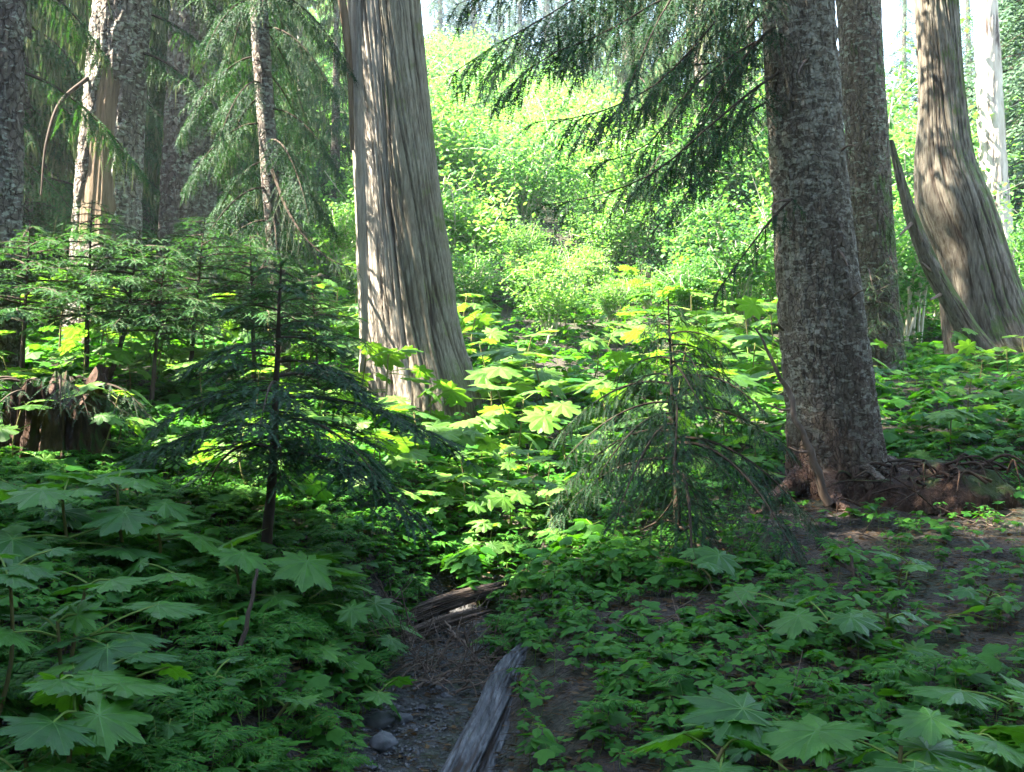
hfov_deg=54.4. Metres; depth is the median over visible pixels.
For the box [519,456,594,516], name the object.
devils club
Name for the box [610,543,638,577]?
forest herb
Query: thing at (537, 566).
forest herb
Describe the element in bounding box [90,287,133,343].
devils club
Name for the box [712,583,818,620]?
devils club
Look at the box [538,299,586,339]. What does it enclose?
devils club
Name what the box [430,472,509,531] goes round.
devils club
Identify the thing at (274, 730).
forest herb
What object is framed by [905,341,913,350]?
devils club
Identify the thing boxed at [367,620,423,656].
dead stick
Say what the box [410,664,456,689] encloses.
dead stick
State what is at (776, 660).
dead stick
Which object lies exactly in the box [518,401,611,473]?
devils club
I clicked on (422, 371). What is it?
devils club
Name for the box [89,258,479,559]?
fir sapling
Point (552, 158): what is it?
hillside shrub
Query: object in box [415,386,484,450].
devils club
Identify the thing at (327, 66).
hillside shrub
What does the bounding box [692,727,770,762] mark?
forest herb
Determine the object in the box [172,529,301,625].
devils club
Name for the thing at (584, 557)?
forest herb
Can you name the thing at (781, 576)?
forest herb
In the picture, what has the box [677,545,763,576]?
devils club
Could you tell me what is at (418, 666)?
dead stick
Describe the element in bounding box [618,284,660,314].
devils club
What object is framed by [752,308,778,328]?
devils club
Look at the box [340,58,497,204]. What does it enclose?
hillside shrub
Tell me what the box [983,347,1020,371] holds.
devils club
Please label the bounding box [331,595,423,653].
devils club
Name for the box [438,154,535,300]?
hillside shrub
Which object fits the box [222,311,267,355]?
devils club
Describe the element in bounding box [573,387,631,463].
devils club
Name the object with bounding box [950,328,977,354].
devils club
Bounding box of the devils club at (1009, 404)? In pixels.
[1002,388,1023,415]
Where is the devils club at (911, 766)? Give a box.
[848,755,997,771]
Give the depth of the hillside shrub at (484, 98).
33.55 m
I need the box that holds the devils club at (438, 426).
[373,403,473,476]
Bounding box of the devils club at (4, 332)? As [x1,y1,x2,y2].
[0,330,18,388]
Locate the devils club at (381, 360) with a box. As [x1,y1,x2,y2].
[314,341,409,420]
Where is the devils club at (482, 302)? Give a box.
[460,286,500,316]
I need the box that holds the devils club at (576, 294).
[560,276,589,310]
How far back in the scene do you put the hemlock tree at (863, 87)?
11.78 m
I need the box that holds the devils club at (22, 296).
[20,292,58,342]
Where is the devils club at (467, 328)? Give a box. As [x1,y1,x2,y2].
[461,313,499,343]
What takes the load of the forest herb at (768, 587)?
on the ground at (564, 673)
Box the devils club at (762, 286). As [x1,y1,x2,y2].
[751,268,775,320]
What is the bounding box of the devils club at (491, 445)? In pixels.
[470,436,544,504]
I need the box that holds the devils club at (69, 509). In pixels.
[0,478,95,532]
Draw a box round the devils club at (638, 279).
[624,275,679,322]
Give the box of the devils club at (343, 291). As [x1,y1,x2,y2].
[311,279,358,364]
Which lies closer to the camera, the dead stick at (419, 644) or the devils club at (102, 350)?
the dead stick at (419, 644)
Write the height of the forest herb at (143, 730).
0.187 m
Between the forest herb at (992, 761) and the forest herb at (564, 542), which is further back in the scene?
the forest herb at (564, 542)
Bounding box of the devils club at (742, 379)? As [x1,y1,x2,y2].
[678,367,786,455]
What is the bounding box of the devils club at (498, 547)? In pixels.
[466,519,517,562]
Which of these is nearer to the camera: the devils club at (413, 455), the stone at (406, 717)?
the stone at (406, 717)
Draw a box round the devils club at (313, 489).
[188,415,333,504]
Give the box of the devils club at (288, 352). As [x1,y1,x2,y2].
[280,330,342,382]
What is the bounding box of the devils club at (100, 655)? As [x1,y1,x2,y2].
[23,635,194,699]
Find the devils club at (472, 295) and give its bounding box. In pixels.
[456,293,493,334]
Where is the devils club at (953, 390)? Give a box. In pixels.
[944,373,1010,427]
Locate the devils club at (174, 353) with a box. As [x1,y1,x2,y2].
[158,319,189,370]
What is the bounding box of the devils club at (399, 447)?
[324,430,433,504]
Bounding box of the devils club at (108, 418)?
[63,381,182,462]
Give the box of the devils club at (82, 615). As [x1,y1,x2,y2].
[0,600,124,719]
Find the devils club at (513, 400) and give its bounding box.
[496,386,573,463]
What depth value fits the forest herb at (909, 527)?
6.51 m
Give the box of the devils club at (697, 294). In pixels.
[661,288,723,339]
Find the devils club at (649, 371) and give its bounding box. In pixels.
[592,366,664,402]
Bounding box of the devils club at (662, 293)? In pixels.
[644,285,708,343]
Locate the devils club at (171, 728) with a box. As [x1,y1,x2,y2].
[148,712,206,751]
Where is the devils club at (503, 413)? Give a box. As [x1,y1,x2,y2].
[465,384,550,456]
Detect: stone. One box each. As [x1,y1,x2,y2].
[362,711,394,728]
[369,731,398,751]
[393,712,413,723]
[426,682,445,689]
[454,628,468,637]
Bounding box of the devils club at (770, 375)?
[738,349,782,410]
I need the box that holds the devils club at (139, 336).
[25,276,146,369]
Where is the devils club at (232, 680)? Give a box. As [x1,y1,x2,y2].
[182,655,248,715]
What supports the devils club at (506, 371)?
on the ground at (564, 673)
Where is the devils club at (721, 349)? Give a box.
[691,334,738,364]
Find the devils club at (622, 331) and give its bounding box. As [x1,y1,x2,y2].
[579,322,662,368]
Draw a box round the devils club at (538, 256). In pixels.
[515,251,563,287]
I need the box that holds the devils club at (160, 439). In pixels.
[147,435,221,476]
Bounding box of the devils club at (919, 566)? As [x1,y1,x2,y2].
[868,551,936,584]
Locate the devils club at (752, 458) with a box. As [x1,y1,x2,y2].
[728,436,785,478]
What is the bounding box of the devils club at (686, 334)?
[632,326,730,427]
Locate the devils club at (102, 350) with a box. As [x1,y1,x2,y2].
[82,278,173,374]
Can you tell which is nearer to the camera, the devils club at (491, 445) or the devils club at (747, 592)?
the devils club at (747, 592)
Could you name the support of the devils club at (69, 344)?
on the ground at (564, 673)
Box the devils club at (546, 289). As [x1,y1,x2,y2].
[527,277,569,315]
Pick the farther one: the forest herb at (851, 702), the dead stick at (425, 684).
the dead stick at (425, 684)
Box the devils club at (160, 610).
[26,571,210,671]
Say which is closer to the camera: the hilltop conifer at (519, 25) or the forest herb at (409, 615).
the forest herb at (409, 615)
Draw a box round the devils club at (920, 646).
[846,609,942,658]
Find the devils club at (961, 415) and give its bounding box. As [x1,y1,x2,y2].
[896,409,991,459]
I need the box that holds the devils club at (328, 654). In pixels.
[298,639,358,672]
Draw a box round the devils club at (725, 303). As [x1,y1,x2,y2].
[674,279,736,331]
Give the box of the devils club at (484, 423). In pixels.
[449,415,527,481]
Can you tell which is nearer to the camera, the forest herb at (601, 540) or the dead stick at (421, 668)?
the dead stick at (421, 668)
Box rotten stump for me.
[0,364,167,491]
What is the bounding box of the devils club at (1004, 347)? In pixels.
[1000,335,1023,354]
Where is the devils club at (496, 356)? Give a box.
[469,348,553,385]
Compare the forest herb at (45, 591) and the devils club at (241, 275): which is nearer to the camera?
the forest herb at (45, 591)
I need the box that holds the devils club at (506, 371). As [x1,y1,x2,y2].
[454,360,531,459]
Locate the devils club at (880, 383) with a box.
[876,380,890,406]
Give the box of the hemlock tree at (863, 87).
[835,0,909,380]
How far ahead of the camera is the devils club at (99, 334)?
10.84 m
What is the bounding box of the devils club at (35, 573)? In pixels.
[0,547,75,715]
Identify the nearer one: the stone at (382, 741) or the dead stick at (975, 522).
the stone at (382, 741)
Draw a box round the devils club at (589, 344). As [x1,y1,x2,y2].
[561,332,624,384]
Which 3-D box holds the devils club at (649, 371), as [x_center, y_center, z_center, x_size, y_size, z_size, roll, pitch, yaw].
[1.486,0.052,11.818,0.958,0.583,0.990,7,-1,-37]
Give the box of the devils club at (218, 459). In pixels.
[199,410,324,486]
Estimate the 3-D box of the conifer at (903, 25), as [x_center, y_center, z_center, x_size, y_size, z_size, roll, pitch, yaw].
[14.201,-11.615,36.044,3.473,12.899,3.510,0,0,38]
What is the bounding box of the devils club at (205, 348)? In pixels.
[154,291,249,372]
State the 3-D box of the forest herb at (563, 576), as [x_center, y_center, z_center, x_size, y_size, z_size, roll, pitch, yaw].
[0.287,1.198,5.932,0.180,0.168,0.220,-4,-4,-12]
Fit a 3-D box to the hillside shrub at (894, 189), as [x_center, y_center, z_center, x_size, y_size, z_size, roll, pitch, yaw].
[5.861,-2.697,17.075,3.215,3.486,2.522,0,0,-1]
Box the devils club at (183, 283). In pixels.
[162,272,231,312]
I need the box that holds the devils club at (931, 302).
[917,299,937,327]
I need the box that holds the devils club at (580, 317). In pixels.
[574,306,621,331]
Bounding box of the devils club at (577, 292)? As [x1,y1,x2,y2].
[562,288,592,326]
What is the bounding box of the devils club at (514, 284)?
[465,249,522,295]
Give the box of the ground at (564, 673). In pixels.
[0,65,1023,771]
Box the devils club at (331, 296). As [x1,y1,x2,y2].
[317,287,357,321]
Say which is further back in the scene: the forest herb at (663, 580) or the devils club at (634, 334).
the devils club at (634, 334)
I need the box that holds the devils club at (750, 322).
[704,300,762,330]
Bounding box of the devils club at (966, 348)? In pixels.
[948,339,1011,393]
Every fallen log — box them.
[397,606,491,641]
[405,580,509,622]
[441,638,527,771]
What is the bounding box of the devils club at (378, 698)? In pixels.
[345,676,414,710]
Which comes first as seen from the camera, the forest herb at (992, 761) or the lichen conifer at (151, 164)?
the forest herb at (992, 761)
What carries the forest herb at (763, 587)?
on the ground at (564, 673)
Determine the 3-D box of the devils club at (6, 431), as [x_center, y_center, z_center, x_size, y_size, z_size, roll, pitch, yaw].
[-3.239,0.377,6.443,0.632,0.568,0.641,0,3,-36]
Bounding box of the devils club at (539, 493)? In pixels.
[511,482,577,538]
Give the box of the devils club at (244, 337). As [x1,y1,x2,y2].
[192,314,262,342]
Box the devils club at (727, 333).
[685,311,738,361]
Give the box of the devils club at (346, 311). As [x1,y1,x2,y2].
[339,284,358,317]
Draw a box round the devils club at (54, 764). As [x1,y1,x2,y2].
[0,741,127,771]
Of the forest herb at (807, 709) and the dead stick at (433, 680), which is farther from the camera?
the dead stick at (433, 680)
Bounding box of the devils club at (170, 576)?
[124,556,240,602]
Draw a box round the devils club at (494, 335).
[465,327,513,367]
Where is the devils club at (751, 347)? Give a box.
[713,314,753,351]
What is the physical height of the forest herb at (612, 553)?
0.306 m
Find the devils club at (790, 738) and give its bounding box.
[761,713,984,771]
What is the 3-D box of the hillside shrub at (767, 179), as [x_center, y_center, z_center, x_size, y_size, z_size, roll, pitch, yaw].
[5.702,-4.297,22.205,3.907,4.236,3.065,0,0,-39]
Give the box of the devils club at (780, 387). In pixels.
[750,380,785,428]
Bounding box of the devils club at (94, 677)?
[18,653,184,767]
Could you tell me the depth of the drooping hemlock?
10.52 m
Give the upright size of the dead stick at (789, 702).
0.189 m
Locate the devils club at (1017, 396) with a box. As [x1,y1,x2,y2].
[986,389,1023,445]
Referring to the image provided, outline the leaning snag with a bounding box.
[890,140,1004,371]
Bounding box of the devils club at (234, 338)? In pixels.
[221,309,328,368]
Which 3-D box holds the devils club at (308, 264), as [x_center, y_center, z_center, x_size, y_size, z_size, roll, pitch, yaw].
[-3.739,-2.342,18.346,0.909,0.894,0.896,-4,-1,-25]
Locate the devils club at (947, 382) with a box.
[910,376,960,410]
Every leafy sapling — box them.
[889,110,916,246]
[899,101,976,149]
[977,141,1023,225]
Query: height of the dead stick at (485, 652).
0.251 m
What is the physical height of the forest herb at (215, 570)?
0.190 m
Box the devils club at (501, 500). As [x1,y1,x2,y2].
[458,489,549,543]
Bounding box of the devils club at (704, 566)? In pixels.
[659,555,723,591]
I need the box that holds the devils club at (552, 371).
[485,330,562,383]
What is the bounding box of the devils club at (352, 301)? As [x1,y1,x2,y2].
[335,261,357,305]
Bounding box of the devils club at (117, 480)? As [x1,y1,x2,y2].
[59,469,205,565]
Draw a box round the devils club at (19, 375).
[1,370,37,415]
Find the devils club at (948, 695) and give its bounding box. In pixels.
[900,674,1023,725]
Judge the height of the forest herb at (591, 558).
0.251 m
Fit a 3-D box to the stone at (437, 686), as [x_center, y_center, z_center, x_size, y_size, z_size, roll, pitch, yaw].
[-0.391,1.528,5.077,0.104,0.056,0.075,0,0,21]
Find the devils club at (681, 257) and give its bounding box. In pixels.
[668,256,717,299]
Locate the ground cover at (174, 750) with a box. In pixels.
[0,224,1023,771]
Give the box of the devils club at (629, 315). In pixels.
[606,311,647,326]
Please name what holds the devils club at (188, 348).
on the ground at (564, 673)
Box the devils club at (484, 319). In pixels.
[457,303,521,366]
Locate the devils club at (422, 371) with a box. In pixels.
[367,345,435,396]
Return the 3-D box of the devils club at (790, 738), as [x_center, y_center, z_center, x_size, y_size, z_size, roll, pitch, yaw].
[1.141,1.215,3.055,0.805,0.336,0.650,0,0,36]
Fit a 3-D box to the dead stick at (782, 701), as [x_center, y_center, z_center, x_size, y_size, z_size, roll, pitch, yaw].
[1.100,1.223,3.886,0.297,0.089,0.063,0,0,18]
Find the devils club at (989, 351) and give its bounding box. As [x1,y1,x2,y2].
[943,346,994,377]
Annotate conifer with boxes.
[22,0,77,314]
[22,0,164,314]
[32,0,158,274]
[33,0,219,297]
[69,0,228,277]
[142,0,261,284]
[142,0,316,304]
[148,1,246,239]
[155,0,300,239]
[219,0,342,260]
[277,1,327,131]
[281,0,344,196]
[297,0,354,239]
[421,0,461,51]
[442,0,478,44]
[445,0,506,74]
[481,0,517,66]
[496,0,544,82]
[515,0,580,88]
[550,0,692,229]
[553,0,603,86]
[568,0,619,100]
[598,5,619,90]
[610,1,659,87]
[619,0,773,281]
[670,3,710,91]
[692,0,765,226]
[881,16,889,97]
[883,0,917,133]
[959,0,976,114]
[963,0,1022,135]
[964,0,1023,200]
[964,0,1023,281]
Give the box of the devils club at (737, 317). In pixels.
[702,313,778,353]
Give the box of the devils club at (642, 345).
[630,323,674,364]
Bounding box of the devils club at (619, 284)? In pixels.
[595,278,632,317]
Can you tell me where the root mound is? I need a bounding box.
[809,453,1023,514]
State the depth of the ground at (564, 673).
5.79 m
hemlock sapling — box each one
[0,225,144,386]
[3,200,179,370]
[18,230,236,382]
[77,255,228,408]
[85,215,312,379]
[139,234,356,383]
[248,276,379,405]
[532,298,832,586]
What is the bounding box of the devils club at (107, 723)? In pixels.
[0,672,186,762]
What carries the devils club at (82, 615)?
on the ground at (564, 673)
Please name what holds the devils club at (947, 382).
on the ground at (564, 673)
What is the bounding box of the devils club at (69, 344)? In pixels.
[48,330,130,398]
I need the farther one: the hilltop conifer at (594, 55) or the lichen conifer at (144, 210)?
the hilltop conifer at (594, 55)
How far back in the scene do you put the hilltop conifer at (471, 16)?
57.82 m
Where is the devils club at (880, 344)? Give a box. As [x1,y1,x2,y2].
[870,339,907,374]
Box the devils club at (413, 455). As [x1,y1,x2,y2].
[330,393,433,469]
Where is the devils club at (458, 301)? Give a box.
[456,300,473,311]
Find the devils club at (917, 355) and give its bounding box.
[905,345,920,363]
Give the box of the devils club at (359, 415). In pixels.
[311,389,383,447]
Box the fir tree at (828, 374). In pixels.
[444,0,1015,515]
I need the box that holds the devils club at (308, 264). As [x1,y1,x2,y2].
[285,239,327,274]
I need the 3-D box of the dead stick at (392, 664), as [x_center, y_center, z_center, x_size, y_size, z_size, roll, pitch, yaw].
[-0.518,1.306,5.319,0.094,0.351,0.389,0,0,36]
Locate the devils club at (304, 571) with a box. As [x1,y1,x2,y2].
[259,550,373,628]
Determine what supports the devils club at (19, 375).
on the ground at (564, 673)
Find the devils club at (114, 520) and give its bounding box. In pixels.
[79,496,224,558]
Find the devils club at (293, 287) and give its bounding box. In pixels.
[286,268,310,307]
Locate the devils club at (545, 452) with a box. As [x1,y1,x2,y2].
[492,433,555,495]
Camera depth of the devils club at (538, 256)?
18.91 m
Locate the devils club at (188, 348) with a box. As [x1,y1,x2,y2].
[120,324,207,380]
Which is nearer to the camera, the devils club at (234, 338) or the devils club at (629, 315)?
the devils club at (234, 338)
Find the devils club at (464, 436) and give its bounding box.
[425,426,512,493]
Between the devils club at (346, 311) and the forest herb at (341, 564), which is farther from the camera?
the devils club at (346, 311)
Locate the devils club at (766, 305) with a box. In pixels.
[702,298,777,358]
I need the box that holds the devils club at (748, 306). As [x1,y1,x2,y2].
[730,295,781,378]
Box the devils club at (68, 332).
[31,258,117,368]
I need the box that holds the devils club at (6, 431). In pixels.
[0,399,65,473]
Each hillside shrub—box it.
[285,171,342,230]
[286,143,343,182]
[294,64,343,144]
[295,194,355,278]
[302,0,341,66]
[309,64,347,122]
[310,133,354,224]
[311,108,349,191]
[314,134,457,222]
[329,238,356,299]
[333,166,354,239]
[337,146,511,276]
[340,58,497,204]
[344,84,475,126]
[426,39,481,105]
[426,47,524,132]
[429,86,499,212]
[430,54,564,227]
[430,92,471,117]
[432,46,480,105]
[435,72,610,246]
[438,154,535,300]
[444,68,566,156]
[446,93,527,190]
[450,229,517,316]
[453,61,528,120]
[453,135,519,236]
[474,113,521,154]
[488,217,554,276]
[490,103,603,222]
[493,228,617,343]
[503,74,561,113]
[503,238,587,313]
[504,79,595,153]
[509,71,569,103]
[517,75,650,208]
[520,134,656,249]
[522,66,701,270]
[529,180,607,258]
[535,179,586,238]
[537,73,609,129]
[543,180,678,279]
[551,98,650,202]
[558,242,615,294]
[578,273,645,328]
[595,72,770,273]
[618,161,747,289]
[621,262,663,308]
[633,247,733,326]
[644,154,775,332]
[653,104,769,259]
[694,256,758,309]
[716,23,768,175]
[718,181,776,294]
[722,107,771,236]
[743,245,775,301]
[756,7,1023,240]
[763,127,915,256]
[886,59,917,140]
[892,110,1022,196]
[892,141,1023,342]
[893,120,916,179]
[894,177,930,286]
[898,221,1018,322]
[899,251,928,313]
[924,282,940,323]
[970,110,977,160]
[985,176,1023,287]
[1011,238,1023,268]
[1013,199,1023,244]
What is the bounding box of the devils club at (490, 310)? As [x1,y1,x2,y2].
[474,304,510,337]
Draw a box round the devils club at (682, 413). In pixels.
[598,364,721,481]
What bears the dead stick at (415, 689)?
on the creek bed
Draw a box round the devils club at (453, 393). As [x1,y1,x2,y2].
[388,378,472,449]
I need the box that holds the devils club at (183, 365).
[162,357,247,428]
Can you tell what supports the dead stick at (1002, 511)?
on the ground at (564, 673)
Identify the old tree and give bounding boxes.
[0,0,152,387]
[152,0,332,329]
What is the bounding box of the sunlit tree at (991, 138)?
[972,0,1021,281]
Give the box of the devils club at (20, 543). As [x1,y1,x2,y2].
[0,473,170,565]
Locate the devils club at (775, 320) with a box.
[763,310,777,329]
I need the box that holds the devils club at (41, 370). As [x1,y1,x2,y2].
[0,351,53,392]
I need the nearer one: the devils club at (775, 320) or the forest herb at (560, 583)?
the forest herb at (560, 583)
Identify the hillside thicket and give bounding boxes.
[287,2,765,137]
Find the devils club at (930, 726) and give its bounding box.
[884,706,1023,767]
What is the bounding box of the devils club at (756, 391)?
[689,350,771,402]
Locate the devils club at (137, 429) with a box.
[109,389,152,446]
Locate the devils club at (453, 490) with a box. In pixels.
[423,447,482,506]
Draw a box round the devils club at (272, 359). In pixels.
[263,341,341,384]
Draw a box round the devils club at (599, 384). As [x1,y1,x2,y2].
[561,378,650,433]
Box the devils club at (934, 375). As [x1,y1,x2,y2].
[901,367,939,386]
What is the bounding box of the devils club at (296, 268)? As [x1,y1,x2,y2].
[285,255,309,282]
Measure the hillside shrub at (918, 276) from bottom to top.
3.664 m
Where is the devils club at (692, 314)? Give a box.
[673,309,748,364]
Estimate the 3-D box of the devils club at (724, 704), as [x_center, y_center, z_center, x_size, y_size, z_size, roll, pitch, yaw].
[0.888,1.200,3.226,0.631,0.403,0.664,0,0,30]
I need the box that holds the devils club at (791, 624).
[765,593,882,644]
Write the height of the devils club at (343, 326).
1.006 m
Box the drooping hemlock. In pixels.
[172,0,360,377]
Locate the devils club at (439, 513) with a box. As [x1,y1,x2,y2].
[413,490,470,526]
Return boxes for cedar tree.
[338,0,482,426]
[914,0,1023,368]
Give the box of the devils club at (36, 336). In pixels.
[26,329,44,342]
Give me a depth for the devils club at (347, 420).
7.71 m
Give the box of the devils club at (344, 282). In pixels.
[337,277,356,286]
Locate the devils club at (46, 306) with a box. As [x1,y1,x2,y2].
[22,279,57,334]
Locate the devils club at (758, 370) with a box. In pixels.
[743,346,781,392]
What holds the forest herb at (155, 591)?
on the ground at (564, 673)
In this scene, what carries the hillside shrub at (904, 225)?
on the ground at (564, 673)
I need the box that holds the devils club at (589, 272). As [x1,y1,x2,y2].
[572,265,623,299]
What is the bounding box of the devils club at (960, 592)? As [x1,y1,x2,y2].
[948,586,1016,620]
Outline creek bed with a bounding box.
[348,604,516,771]
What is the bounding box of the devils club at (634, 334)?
[602,305,679,372]
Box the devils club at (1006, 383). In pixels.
[996,352,1023,388]
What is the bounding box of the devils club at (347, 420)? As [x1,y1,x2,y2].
[286,387,357,459]
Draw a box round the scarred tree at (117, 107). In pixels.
[40,0,277,349]
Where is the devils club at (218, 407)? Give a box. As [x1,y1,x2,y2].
[204,364,296,412]
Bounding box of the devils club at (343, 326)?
[327,314,358,358]
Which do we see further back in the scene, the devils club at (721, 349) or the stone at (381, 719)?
the devils club at (721, 349)
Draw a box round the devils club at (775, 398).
[750,394,785,418]
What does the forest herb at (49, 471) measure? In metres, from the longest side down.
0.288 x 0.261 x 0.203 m
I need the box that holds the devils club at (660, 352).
[622,309,707,387]
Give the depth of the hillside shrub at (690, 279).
16.08 m
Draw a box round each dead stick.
[221,568,258,690]
[361,581,404,636]
[361,585,381,652]
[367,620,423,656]
[368,559,408,610]
[379,665,426,690]
[380,605,416,664]
[380,641,437,682]
[381,577,411,602]
[384,605,433,669]
[387,611,414,643]
[388,596,433,675]
[388,632,430,673]
[389,568,421,605]
[392,592,445,641]
[392,618,415,667]
[393,616,449,656]
[394,659,441,678]
[397,620,458,648]
[398,652,429,676]
[400,588,449,642]
[400,620,505,694]
[401,660,443,688]
[403,601,440,643]
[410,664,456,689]
[412,665,454,687]
[413,631,468,691]
[413,645,450,668]
[414,636,461,662]
[415,629,467,682]
[417,633,443,673]
[418,610,455,662]
[418,652,446,675]
[418,653,460,670]
[420,616,457,641]
[420,617,454,684]
[425,661,474,686]
[426,628,475,648]
[430,651,503,666]
[432,628,453,662]
[434,601,487,658]
[434,607,477,681]
[437,616,461,662]
[439,637,511,682]
[440,605,485,668]
[440,620,469,651]
[440,637,477,697]
[444,620,489,658]
[444,664,475,678]
[445,614,516,664]
[448,603,468,642]
[449,583,498,635]
[452,619,492,669]
[453,627,487,683]
[456,662,485,692]
[461,590,505,625]
[465,648,493,689]
[466,601,487,663]
[466,652,502,675]
[470,621,526,663]
[477,609,519,653]
[477,630,496,663]
[477,651,503,666]
[480,627,510,659]
[610,620,660,644]
[640,494,699,545]
[654,605,684,640]
[659,595,715,638]
[670,587,705,611]
[734,591,805,638]
[755,328,832,506]
[764,638,818,673]
[772,650,840,710]
[776,694,832,706]
[821,546,860,591]
[825,556,859,591]
[837,509,876,539]
[899,555,937,571]
[936,505,995,534]
[936,584,1017,617]
[938,482,1010,517]
[971,568,1011,587]
[973,508,1018,526]
[980,510,1020,513]
[1002,607,1023,625]
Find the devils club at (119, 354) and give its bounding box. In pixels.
[105,340,164,390]
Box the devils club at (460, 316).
[459,315,472,336]
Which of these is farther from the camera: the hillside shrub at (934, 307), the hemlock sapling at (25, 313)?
the hillside shrub at (934, 307)
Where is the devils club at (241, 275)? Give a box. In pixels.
[226,261,264,283]
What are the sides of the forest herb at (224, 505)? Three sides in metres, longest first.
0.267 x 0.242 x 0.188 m
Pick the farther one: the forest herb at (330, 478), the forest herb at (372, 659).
the forest herb at (330, 478)
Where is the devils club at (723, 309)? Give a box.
[700,286,739,313]
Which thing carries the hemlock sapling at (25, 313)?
on the ground at (564, 673)
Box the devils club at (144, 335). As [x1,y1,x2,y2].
[82,307,148,366]
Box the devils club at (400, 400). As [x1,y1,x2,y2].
[362,395,430,456]
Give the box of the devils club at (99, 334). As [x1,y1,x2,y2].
[82,316,149,354]
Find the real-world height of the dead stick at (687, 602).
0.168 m
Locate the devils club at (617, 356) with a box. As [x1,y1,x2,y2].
[578,351,652,431]
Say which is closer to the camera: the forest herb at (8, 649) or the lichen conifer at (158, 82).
the forest herb at (8, 649)
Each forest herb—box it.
[0,503,20,513]
[0,645,37,670]
[0,668,17,686]
[7,458,42,483]
[11,480,25,486]
[20,459,56,466]
[23,587,52,613]
[32,470,77,483]
[52,562,75,571]
[65,595,117,607]
[75,454,109,463]
[83,470,105,474]
[86,497,127,507]
[95,544,114,548]
[100,606,123,624]
[115,497,151,505]
[117,623,145,632]
[119,495,152,503]
[122,562,183,576]
[132,700,210,730]
[134,726,153,734]
[136,543,167,554]
[144,589,187,598]
[172,588,223,623]
[176,481,211,504]
[181,585,228,619]
[182,648,224,669]
[183,627,234,649]
[187,576,243,596]
[192,561,239,579]
[193,473,225,484]
[193,588,250,605]
[201,521,223,524]
[203,500,239,526]
[211,601,257,609]
[212,740,269,769]
[225,704,257,720]
[236,626,256,643]
[240,604,261,619]
[244,517,261,524]
[246,716,308,741]
[267,612,321,661]
[273,518,291,525]
[273,534,289,550]
[285,703,324,732]
[286,603,335,613]
[291,707,340,728]
[303,475,334,485]
[310,585,328,597]
[323,635,359,645]
[329,610,362,649]
[334,560,347,567]
[334,579,366,592]
[344,501,357,517]
[346,699,364,720]
[359,646,403,684]
[395,572,405,576]
[395,608,416,621]
[440,553,465,587]
[444,552,463,587]
[444,554,488,585]
[450,560,487,587]
[458,580,488,605]
[459,544,496,582]
[459,582,499,599]
[467,572,494,604]
[471,553,493,580]
[487,587,518,611]
[490,538,537,562]
[490,562,517,584]
[496,577,537,596]
[500,574,530,603]
[510,564,541,593]
[513,547,550,588]
[513,558,542,597]
[515,722,554,767]
[520,639,554,659]
[526,572,551,600]
[527,532,564,560]
[529,550,565,571]
[532,566,569,597]
[544,549,581,578]
[545,536,582,559]
[547,532,582,557]
[550,580,571,587]
[552,573,575,590]
[561,560,607,581]
[562,519,612,551]
[571,691,645,747]
[572,532,601,538]
[572,562,605,586]
[576,699,608,729]
[577,546,600,560]
[581,541,608,550]
[584,557,624,579]
[586,535,623,560]
[588,553,627,577]
[592,529,623,545]
[592,547,632,588]
[593,556,628,588]
[605,536,633,548]
[606,675,633,691]
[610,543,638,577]
[611,540,642,569]
[613,554,634,561]
[620,644,679,663]
[623,533,666,558]
[626,546,663,582]
[626,612,665,638]
[627,560,659,582]
[629,561,658,583]
[638,681,659,698]
[640,575,679,595]
[640,681,678,709]
[644,570,667,594]
[645,667,697,712]
[654,558,685,586]
[681,509,719,519]
[682,615,715,637]
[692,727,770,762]
[693,662,715,670]
[695,615,718,627]
[711,633,745,649]
[718,592,753,620]
[734,557,744,569]
[736,626,753,637]
[737,522,761,536]
[738,549,760,569]
[746,644,790,662]
[755,585,781,592]
[759,584,770,592]
[763,572,807,582]
[769,710,802,721]
[775,640,801,659]
[780,677,876,711]
[792,588,830,606]
[801,700,820,710]
[815,536,845,566]
[820,546,856,579]
[821,624,837,634]
[823,555,842,564]
[830,698,868,714]
[832,627,873,658]
[841,552,868,560]
[847,746,903,768]
[860,660,941,703]
[872,679,924,702]
[873,582,892,587]
[885,651,949,669]
[898,524,923,542]
[919,652,995,688]
[928,701,995,730]
[952,743,994,769]
[956,725,1023,771]
[962,603,1018,631]
[963,570,987,582]
[976,644,1023,684]
[982,597,1019,629]
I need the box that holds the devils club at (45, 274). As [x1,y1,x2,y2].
[22,267,66,322]
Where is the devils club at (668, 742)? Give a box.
[630,718,779,771]
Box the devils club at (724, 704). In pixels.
[680,684,878,771]
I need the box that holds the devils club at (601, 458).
[584,444,623,482]
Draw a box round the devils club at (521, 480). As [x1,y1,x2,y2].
[488,477,569,527]
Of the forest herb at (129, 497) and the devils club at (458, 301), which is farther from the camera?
the devils club at (458, 301)
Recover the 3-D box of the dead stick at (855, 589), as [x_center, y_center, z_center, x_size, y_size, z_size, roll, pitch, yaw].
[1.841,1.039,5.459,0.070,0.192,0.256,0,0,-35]
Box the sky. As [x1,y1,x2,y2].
[69,0,973,126]
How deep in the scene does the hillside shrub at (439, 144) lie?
22.12 m
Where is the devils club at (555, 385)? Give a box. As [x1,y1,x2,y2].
[494,352,571,435]
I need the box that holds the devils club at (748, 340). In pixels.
[716,332,781,390]
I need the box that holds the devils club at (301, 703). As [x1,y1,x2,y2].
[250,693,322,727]
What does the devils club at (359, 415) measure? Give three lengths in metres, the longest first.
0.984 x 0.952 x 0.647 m
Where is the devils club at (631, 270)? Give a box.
[607,265,639,299]
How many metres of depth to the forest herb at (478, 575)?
6.68 m
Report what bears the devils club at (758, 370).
on the ground at (564, 673)

